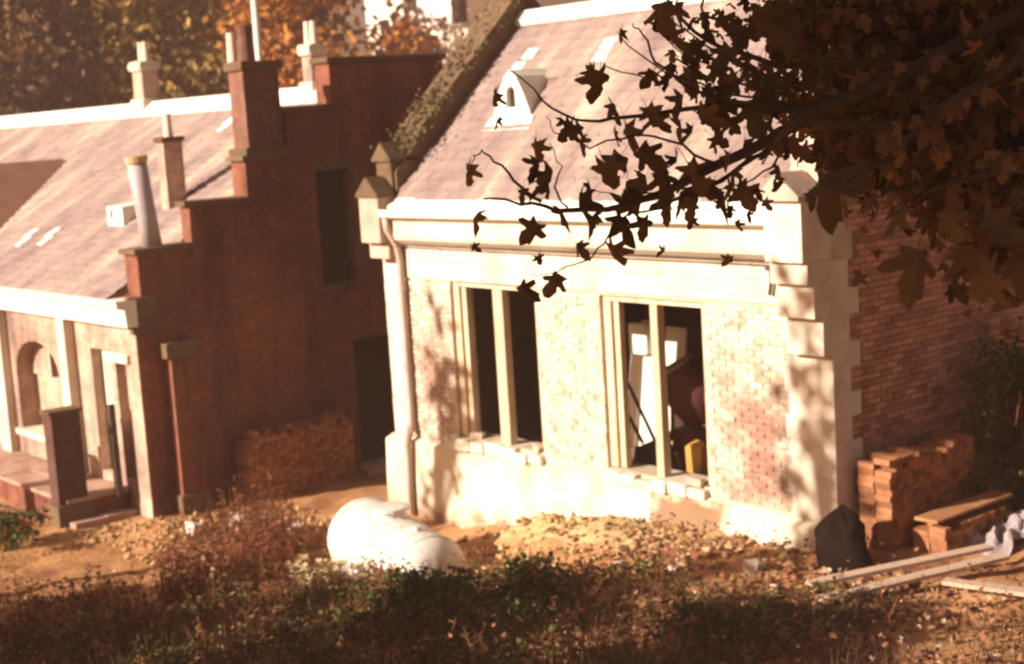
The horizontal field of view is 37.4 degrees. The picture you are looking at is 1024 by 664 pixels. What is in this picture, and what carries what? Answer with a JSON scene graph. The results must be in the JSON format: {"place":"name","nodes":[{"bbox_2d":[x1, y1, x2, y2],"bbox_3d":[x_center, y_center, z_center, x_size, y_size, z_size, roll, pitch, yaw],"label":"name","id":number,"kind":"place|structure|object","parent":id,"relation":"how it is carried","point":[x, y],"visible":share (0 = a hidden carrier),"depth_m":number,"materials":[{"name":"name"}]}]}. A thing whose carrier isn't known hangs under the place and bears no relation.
{"place":"outdoors","nodes":[
{"label":"outdoors","id":0,"kind":"place"},
{"bbox_2d":[15,0,593,111],"label":"sky","id":1,"kind":"structure","parent":0,"point":[357,12],"materials":[{"name":"white"}]},
{"bbox_2d":[365,0,588,63],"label":"distant house","id":2,"kind":"structure","parent":0,"point":[461,14],"depth_m":71.41,"materials":[{"name":"white paint"}]},
{"bbox_2d":[402,0,417,21],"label":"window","id":3,"kind":"structure","parent":2,"relation":"in","point":[414,2],"depth_m":73.13,"materials":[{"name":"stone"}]},
{"bbox_2d":[448,0,469,27],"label":"window","id":4,"kind":"structure","parent":2,"relation":"in","point":[458,7],"depth_m":70.51,"materials":[{"name":"stone"}]},
{"bbox_2d":[0,293,1023,663],"bbox_3d":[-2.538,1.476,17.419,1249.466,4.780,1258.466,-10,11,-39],"label":"ground","id":5,"kind":"structure","parent":0,"point":[330,501],"depth_m":18.51,"materials":[{"name":"soil"}]},
{"bbox_2d":[0,505,46,526],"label":"kerb","id":6,"kind":"object","parent":5,"relation":"on","point":[15,509],"visible":0.54,"depth_m":24.19,"materials":[{"name":"stone"}]},
{"bbox_2d":[0,500,53,551],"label":"bramble bush","id":7,"kind":"object","parent":5,"relation":"on","point":[11,532],"visible":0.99,"depth_m":22.70,"materials":[{"name":"green plant"}]},
{"bbox_2d":[39,405,94,528],"bbox_3d":[-7.075,2.212,24.092,0.601,2.028,0.421,-10,11,-39],"label":"gate post","id":8,"kind":"object","parent":5,"relation":"on","point":[64,452],"visible":0.8,"depth_m":23.93,"materials":[{"name":"stone"}]},
{"bbox_2d":[0,0,135,116],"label":"autumn tree","id":9,"kind":"object","parent":5,"relation":"on","point":[12,46],"visible":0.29,"depth_m":52.42,"materials":[{"name":"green plant"}]},
{"bbox_2d":[0,445,139,528],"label":"terrace","id":10,"kind":"structure","parent":5,"relation":"on","point":[24,481],"depth_m":25.12,"materials":[{"name":"red brick"}]},
{"bbox_2d":[106,404,123,496],"bbox_3d":[-6.331,1.892,24.159,0.104,1.504,0.105,-10,11,-39],"label":"timber post","id":11,"kind":"object","parent":10,"relation":"on","point":[115,455],"visible":1,"depth_m":24.12,"materials":[{"name":"wood"}]},
{"bbox_2d":[0,0,150,114],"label":"autumn tree","id":12,"kind":"object","parent":5,"relation":"on","point":[76,101],"visible":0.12,"depth_m":54.97,"materials":[{"name":"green plant"}]},
{"bbox_2d":[2,0,225,113],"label":"autumn tree","id":13,"kind":"object","parent":5,"relation":"on","point":[98,98],"visible":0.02,"depth_m":58.53,"materials":[{"name":"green plant"}]},
{"bbox_2d":[15,8,224,110],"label":"autumn tree","id":14,"kind":"object","parent":5,"relation":"on","point":[162,80],"depth_m":75.55,"materials":[{"name":"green plant"}]},
{"bbox_2d":[22,0,271,109],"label":"autumn tree","id":15,"kind":"object","parent":5,"relation":"on","point":[155,29],"visible":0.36,"depth_m":54.16,"materials":[{"name":"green plant"}]},
{"bbox_2d":[129,526,204,591],"bbox_3d":[-4.701,3.085,20.727,0.958,0.717,1.090,0,9,24],"label":"dock weed","id":16,"kind":"object","parent":5,"relation":"on","point":[168,554],"visible":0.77,"depth_m":20.81,"materials":[{"name":"brown plant"}]},
{"bbox_2d":[0,497,336,607],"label":"dry grass","id":17,"kind":"structure","parent":5,"relation":"on","point":[36,527],"depth_m":22.18,"materials":[{"name":"brown plant"}]},
{"bbox_2d":[153,551,234,605],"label":"dock weed","id":18,"kind":"object","parent":5,"relation":"on","point":[198,572],"visible":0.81,"depth_m":19.49,"materials":[{"name":"brown plant"}]},
{"bbox_2d":[185,521,206,536],"bbox_3d":[-4.741,2.963,22.701,0.285,0.256,0.317,-10,11,-39],"label":"rubble stone","id":19,"kind":"object","parent":5,"relation":"on","point":[190,524],"visible":0.4,"depth_m":22.60,"materials":[{"name":"white stone"}]},
{"bbox_2d":[62,495,349,596],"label":"yard clods","id":20,"kind":"object","parent":5,"relation":"on","point":[321,524],"visible":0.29,"depth_m":22.75,"materials":[{"name":"soil"}]},
{"bbox_2d":[169,498,244,560],"bbox_3d":[-4.359,2.786,21.693,1.147,0.909,1.021,-10,11,-39],"label":"dock weed","id":21,"kind":"object","parent":5,"relation":"on","point":[207,525],"visible":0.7,"depth_m":21.62,"materials":[{"name":"brown plant"}]},
{"bbox_2d":[180,581,253,587],"bbox_3d":[-3.873,3.316,19.873,0.955,0.041,0.150,-2,8,7],"label":"plank","id":22,"kind":"object","parent":5,"relation":"on","point":[245,583],"visible":0.29,"depth_m":19.83,"materials":[{"name":"brown wood"}]},
{"bbox_2d":[0,21,446,518],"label":"school wing","id":23,"kind":"structure","parent":5,"relation":"on","point":[217,239],"depth_m":25.62,"materials":[{"name":"red brick"}]},
{"bbox_2d":[101,349,113,403],"bbox_3d":[-6.574,1.283,25.117,0.075,2.060,0.560,-10,11,-39],"label":"door","id":24,"kind":"structure","parent":23,"relation":"in","point":[106,364],"depth_m":25.11,"materials":[{"name":"white paint"}]},
{"bbox_2d":[251,0,262,60],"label":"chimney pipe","id":25,"kind":"object","parent":23,"relation":"on","point":[256,31],"depth_m":35.24,"materials":[{"name":"white metal"}]},
{"bbox_2d":[315,169,349,282],"bbox_3d":[-3.220,-1.832,26.189,0.740,1.940,0.120,-10,11,-39],"label":"dark window","id":26,"kind":"structure","parent":23,"relation":"in","point":[329,186],"depth_m":26.20,"materials":[{"name":"black glass"}]},
{"bbox_2d":[353,334,395,461],"bbox_3d":[-2.542,1.164,27.024,1.000,2.260,0.100,-10,11,-39],"label":"door","id":27,"kind":"structure","parent":23,"relation":"in","point":[372,363],"depth_m":27.03,"materials":[{"name":"black wood"}]},
{"bbox_2d":[233,512,248,520],"bbox_3d":[-4.086,2.838,22.991,0.224,0.206,0.267,-10,11,-39],"label":"rubble stone","id":28,"kind":"object","parent":5,"relation":"on","point":[241,515],"visible":0.07,"depth_m":22.93,"materials":[{"name":"grey stone"}]},
{"bbox_2d":[140,0,346,98],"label":"autumn tree","id":29,"kind":"object","parent":5,"relation":"on","point":[221,7],"visible":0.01,"depth_m":64.60,"materials":[{"name":"orange plant"}]},
{"bbox_2d":[204,514,294,584],"bbox_3d":[-3.620,2.961,20.541,1.230,0.909,1.411,-10,11,-39],"label":"dock weed","id":30,"kind":"object","parent":5,"relation":"on","point":[245,556],"visible":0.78,"depth_m":20.39,"materials":[{"name":"brown plant"}]},
{"bbox_2d":[210,476,301,574],"bbox_3d":[-3.718,2.752,21.038,1.595,1.163,1.364,-10,11,-39],"label":"dock weed","id":31,"kind":"object","parent":5,"relation":"on","point":[264,518],"visible":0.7,"depth_m":21.19,"materials":[{"name":"brown plant"}]},
{"bbox_2d":[216,470,295,549],"bbox_3d":[-3.819,2.579,21.820,1.287,1.147,1.179,-1,9,18],"label":"dock weed","id":32,"kind":"object","parent":5,"relation":"on","point":[252,499],"visible":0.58,"depth_m":21.86,"materials":[{"name":"brown plant"}]},
{"bbox_2d":[232,544,313,589],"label":"dock weed","id":33,"kind":"object","parent":5,"relation":"on","point":[279,573],"visible":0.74,"depth_m":20.03,"materials":[{"name":"brown plant"}]},
{"bbox_2d":[186,0,371,97],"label":"autumn tree","id":34,"kind":"object","parent":5,"relation":"on","point":[328,14],"visible":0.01,"depth_m":57.95,"materials":[{"name":"orange plant"}]},
{"bbox_2d":[260,573,324,605],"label":"dock weed","id":35,"kind":"object","parent":5,"relation":"on","point":[274,583],"visible":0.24,"depth_m":18.75,"materials":[{"name":"plant"}]},
{"bbox_2d":[233,409,356,502],"bbox_3d":[-3.620,2.065,25.405,2.070,1.181,0.480,-10,11,-39],"label":"brick stack","id":36,"kind":"object","parent":5,"relation":"on","point":[311,453],"visible":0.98,"depth_m":25.18,"materials":[{"name":"red brick"}]},
{"bbox_2d":[263,503,327,565],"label":"dock weed","id":37,"kind":"object","parent":5,"relation":"on","point":[305,543],"visible":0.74,"depth_m":21.16,"materials":[{"name":"brown plant"}]},
{"bbox_2d":[293,520,307,529],"bbox_3d":[-3.187,2.941,22.713,0.207,0.195,0.250,-10,11,-39],"label":"rubble stone","id":38,"kind":"object","parent":5,"relation":"on","point":[299,525],"visible":0.3,"depth_m":22.66,"materials":[{"name":"grey stone"}]},
{"bbox_2d":[277,554,324,604],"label":"seeding weed","id":39,"kind":"object","parent":5,"relation":"on","point":[303,567],"visible":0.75,"depth_m":18.23,"materials":[{"name":"beige plant"}]},
{"bbox_2d":[294,557,348,598],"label":"seeding weed","id":40,"kind":"object","parent":5,"relation":"on","point":[337,567],"visible":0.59,"depth_m":18.39,"materials":[{"name":"beige plant"}]},
{"bbox_2d":[202,0,452,94],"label":"autumn tree","id":41,"kind":"object","parent":5,"relation":"on","point":[282,37],"visible":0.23,"depth_m":52.61,"materials":[{"name":"orange plant"}]},
{"bbox_2d":[333,555,375,594],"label":"seeding weed","id":42,"kind":"object","parent":5,"relation":"on","point":[355,566],"visible":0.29,"depth_m":18.55,"materials":[{"name":"beige plant"}]},
{"bbox_2d":[338,567,406,625],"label":"bramble bush","id":43,"kind":"object","parent":5,"relation":"on","point":[354,592],"visible":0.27,"depth_m":16.84,"materials":[{"name":"green plant"}]},
{"bbox_2d":[359,559,401,581],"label":"seeding weed","id":44,"kind":"object","parent":5,"relation":"on","point":[371,569],"visible":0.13,"depth_m":18.40,"materials":[{"name":"beige plant"}]},
{"bbox_2d":[327,497,467,585],"bbox_3d":[-1.513,2.905,19.740,1.102,1.309,2.440,-9,10,-32],"label":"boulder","id":45,"kind":"object","parent":5,"relation":"on","point":[366,525],"visible":0.6,"depth_m":19.37,"materials":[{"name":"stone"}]},
{"bbox_2d":[355,0,453,67],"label":"autumn tree","id":46,"kind":"object","parent":5,"relation":"on","point":[440,24],"visible":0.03,"depth_m":60.69,"materials":[{"name":"orange plant"}]},
{"bbox_2d":[309,558,559,653],"bbox_3d":[-0.757,2.842,15.550,1.656,0.722,2.733,-10,11,-39],"label":"bramble bush","id":47,"kind":"object","parent":5,"relation":"on","point":[413,589],"visible":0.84,"depth_m":15.75,"materials":[{"name":"green plant"}]},
{"bbox_2d":[0,534,905,663],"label":"foreground leaves","id":48,"kind":"object","parent":5,"relation":"on","point":[553,605],"depth_m":15.75,"materials":[{"name":"plant"}]},
{"bbox_2d":[3,544,909,663],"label":"green weeds","id":49,"kind":"object","parent":5,"relation":"on","point":[173,650],"visible":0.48,"depth_m":15.72,"materials":[{"name":"green plant"}]},
{"bbox_2d":[458,536,491,569],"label":"tall weed","id":50,"kind":"object","parent":5,"relation":"on","point":[476,553],"visible":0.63,"depth_m":18.67,"materials":[{"name":"brown plant"}]},
{"bbox_2d":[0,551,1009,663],"bbox_3d":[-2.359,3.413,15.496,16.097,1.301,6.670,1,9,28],"label":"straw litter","id":51,"kind":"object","parent":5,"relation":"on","point":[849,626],"visible":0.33,"depth_m":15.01,"materials":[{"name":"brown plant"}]},
{"bbox_2d":[0,556,1023,663],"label":"scrub grass","id":52,"kind":"structure","parent":5,"relation":"on","point":[124,646],"depth_m":15.13,"materials":[{"name":"plant"}]},
{"bbox_2d":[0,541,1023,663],"bbox_3d":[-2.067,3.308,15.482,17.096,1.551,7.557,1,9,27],"label":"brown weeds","id":53,"kind":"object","parent":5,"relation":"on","point":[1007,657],"visible":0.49,"depth_m":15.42,"materials":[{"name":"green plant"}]},
{"bbox_2d":[485,551,596,609],"bbox_3d":[0.311,2.690,16.536,1.239,0.581,1.508,-10,11,-39],"label":"bramble bush","id":54,"kind":"object","parent":5,"relation":"on","point":[526,586],"visible":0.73,"depth_m":16.38,"materials":[{"name":"green plant"}]},
{"bbox_2d":[564,510,575,517],"bbox_3d":[0.761,2.408,19.889,0.122,0.128,0.131,-10,11,-39],"label":"rubble stone","id":55,"kind":"object","parent":5,"relation":"on","point":[569,513],"visible":0.7,"depth_m":19.85,"materials":[{"name":"white stone"}]},
{"bbox_2d":[329,511,916,657],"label":"soil clods","id":56,"kind":"object","parent":5,"relation":"on","point":[526,521],"visible":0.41,"depth_m":18.06,"materials":[{"name":"brown soil"}]},
{"bbox_2d":[303,508,1023,663],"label":"trodden litter","id":57,"kind":"object","parent":5,"relation":"on","point":[785,573],"visible":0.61,"depth_m":15.51,"materials":[{"name":"brown plant"}]},
{"bbox_2d":[668,564,679,570],"bbox_3d":[1.821,2.669,17.005,0.115,0.126,0.136,-10,11,-39],"label":"rubble stone","id":58,"kind":"object","parent":5,"relation":"on","point":[670,566],"visible":0.38,"depth_m":16.98,"materials":[{"name":"beige stone"}]},
{"bbox_2d":[355,0,1023,551],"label":"schoolroom","id":59,"kind":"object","parent":5,"relation":"on","point":[823,376],"visible":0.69,"depth_m":19.95,"materials":[{"name":"brick"},{"name":"stone"},{"name":"weathered slate"}]},
{"bbox_2d":[469,431,485,438],"bbox_3d":[-0.508,1.519,22.259,0.233,0.107,0.116,8,13,32],"label":"loose brick","id":60,"kind":"object","parent":59,"relation":"on","point":[478,434],"visible":1,"depth_m":22.22,"materials":[{"name":"brick"}]},
{"bbox_2d":[452,281,544,465],"bbox_3d":[-0.143,0.541,21.620,0.482,2.479,1.908,-10,11,-39],"label":"window frame","id":61,"kind":"structure","parent":59,"relation":"in","point":[507,447],"depth_m":21.66,"materials":[{"name":"stone"}]},
{"bbox_2d":[533,443,543,453],"bbox_3d":[0.373,1.627,21.136,0.108,0.109,0.234,-6,14,-17],"label":"loose brick","id":62,"kind":"object","parent":59,"relation":"on","point":[538,448],"visible":1,"depth_m":21.07,"materials":[{"name":"brick"}]},
{"bbox_2d":[628,381,680,470],"bbox_3d":[1.802,1.162,20.379,0.451,1.629,0.938,-10,11,-39],"label":"wheelbarrow","id":63,"kind":"object","parent":59,"relation":"on","point":[645,453],"visible":0.3,"depth_m":20.25,"materials":[{"name":"metal"}]},
{"bbox_2d":[602,295,710,501],"bbox_3d":[1.877,0.792,19.232,0.481,2.460,1.820,-10,11,-39],"label":"window frame","id":64,"kind":"structure","parent":59,"relation":"in","point":[613,306],"depth_m":19.41,"materials":[{"name":"stone"}]},
{"bbox_2d":[628,320,687,453],"bbox_3d":[2.103,0.782,22.080,0.320,1.860,1.120,-10,11,-39],"label":"plank bundle","id":65,"kind":"object","parent":59,"relation":"on","point":[641,372],"visible":0.62,"depth_m":22.13,"materials":[{"name":"white paint"}]},
{"bbox_2d":[667,354,706,465],"bbox_3d":[2.422,1.113,20.492,0.757,1.626,0.898,-10,11,-39],"label":"cement mixer","id":66,"kind":"object","parent":59,"relation":"on","point":[686,389],"visible":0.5,"depth_m":20.24,"materials":[{"name":"red paint"}]},
{"bbox_2d":[685,475,704,487],"bbox_3d":[2.271,1.852,18.783,0.231,0.105,0.115,10,15,37],"label":"loose brick","id":67,"kind":"object","parent":59,"relation":"on","point":[694,481],"visible":1,"depth_m":18.74,"materials":[{"name":"brick"}]},
{"bbox_2d":[685,440,708,475],"bbox_3d":[2.416,1.740,19.631,0.223,0.680,0.276,-10,11,-39],"label":"cement sack","id":68,"kind":"object","parent":59,"relation":"on","point":[696,451],"visible":0.57,"depth_m":19.53,"materials":[{"name":"paper"}]},
{"bbox_2d":[418,537,1019,663],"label":"brick rubble","id":69,"kind":"object","parent":5,"relation":"on","point":[792,572],"visible":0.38,"depth_m":15.30,"materials":[{"name":"brown brick"}]},
{"bbox_2d":[657,590,806,658],"bbox_3d":[2.115,2.763,14.489,1.163,0.532,1.685,-10,11,-39],"label":"bramble bush","id":70,"kind":"object","parent":5,"relation":"on","point":[787,613],"visible":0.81,"depth_m":14.29,"materials":[{"name":"green plant"}]},
{"bbox_2d":[465,0,1023,339],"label":"maple tree","id":71,"kind":"object","parent":5,"relation":"on","point":[916,103],"visible":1,"depth_m":7.17,"materials":[{"name":"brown plant"}]},
{"bbox_2d":[743,558,766,576],"bbox_3d":[2.670,2.596,16.599,0.200,0.205,0.249,-10,11,-39],"label":"rubble stone","id":72,"kind":"object","parent":5,"relation":"on","point":[749,568],"visible":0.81,"depth_m":16.54,"materials":[{"name":"beige stone"}]},
{"bbox_2d":[770,584,782,591],"bbox_3d":[2.789,2.724,15.998,0.122,0.132,0.137,-10,11,-39],"label":"rubble stone","id":73,"kind":"object","parent":5,"relation":"on","point":[775,586],"visible":0.32,"depth_m":15.94,"materials":[{"name":"beige stone"}]},
{"bbox_2d":[814,504,873,572],"bbox_3d":[3.661,2.287,16.655,0.613,0.810,0.658,-10,11,-39],"label":"covered heap","id":74,"kind":"object","parent":5,"relation":"on","point":[840,534],"visible":0.94,"depth_m":16.49,"materials":[{"name":"black fabric"}]},
{"bbox_2d":[805,543,993,586],"bbox_3d":[4.085,2.445,15.893,2.245,0.070,0.150,-7,9,-20],"label":"plank","id":75,"kind":"object","parent":5,"relation":"on","point":[918,561],"visible":0.86,"depth_m":15.87,"materials":[{"name":"beige wood"}]},
{"bbox_2d":[816,553,1008,603],"bbox_3d":[4.134,2.519,15.549,2.290,0.098,0.160,-7,9,-22],"label":"plank","id":76,"kind":"object","parent":5,"relation":"on","point":[901,580],"visible":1,"depth_m":15.55,"materials":[{"name":"brown wood"}]},
{"bbox_2d":[858,432,974,551],"bbox_3d":[4.693,1.845,17.524,1.640,1.113,0.478,-10,11,-39],"label":"brick stack","id":77,"kind":"object","parent":5,"relation":"on","point":[900,488],"visible":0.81,"depth_m":17.12,"materials":[{"name":"orange brick"}]},
{"bbox_2d":[912,504,1010,553],"bbox_3d":[5.121,2.229,17.212,1.309,0.352,0.475,-10,11,-39],"label":"brick stack","id":78,"kind":"object","parent":5,"relation":"on","point":[951,534],"visible":0.76,"depth_m":16.90,"materials":[{"name":"orange brick"}]},
{"bbox_2d":[914,490,1011,523],"bbox_3d":[5.141,1.983,17.210,1.490,0.043,0.307,-10,11,-39],"label":"board","id":79,"kind":"object","parent":78,"relation":"on","point":[961,507],"visible":1,"depth_m":17.13,"materials":[{"name":"brown wood"}]},
{"bbox_2d":[942,577,1023,596],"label":"plank","id":80,"kind":"object","parent":5,"relation":"on","point":[988,587],"visible":0.89,"depth_m":15.06,"materials":[{"name":"brown wood"}]},
{"bbox_2d":[947,306,1023,513],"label":"bramble bush","id":81,"kind":"object","parent":5,"relation":"on","point":[1013,409],"visible":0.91,"depth_m":18.12,"materials":[{"name":"green plant"}]},
{"bbox_2d":[969,510,1023,555],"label":"sheeting","id":82,"kind":"object","parent":5,"relation":"on","point":[1001,536],"visible":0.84,"depth_m":16.91,"materials":[{"name":"white plastic"}]},
{"bbox_2d":[1002,458,1023,511],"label":"bramble bush","id":83,"kind":"object","parent":5,"relation":"on","point":[1020,495],"visible":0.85,"depth_m":18.10,"materials":[{"name":"green plant"}]}
]}

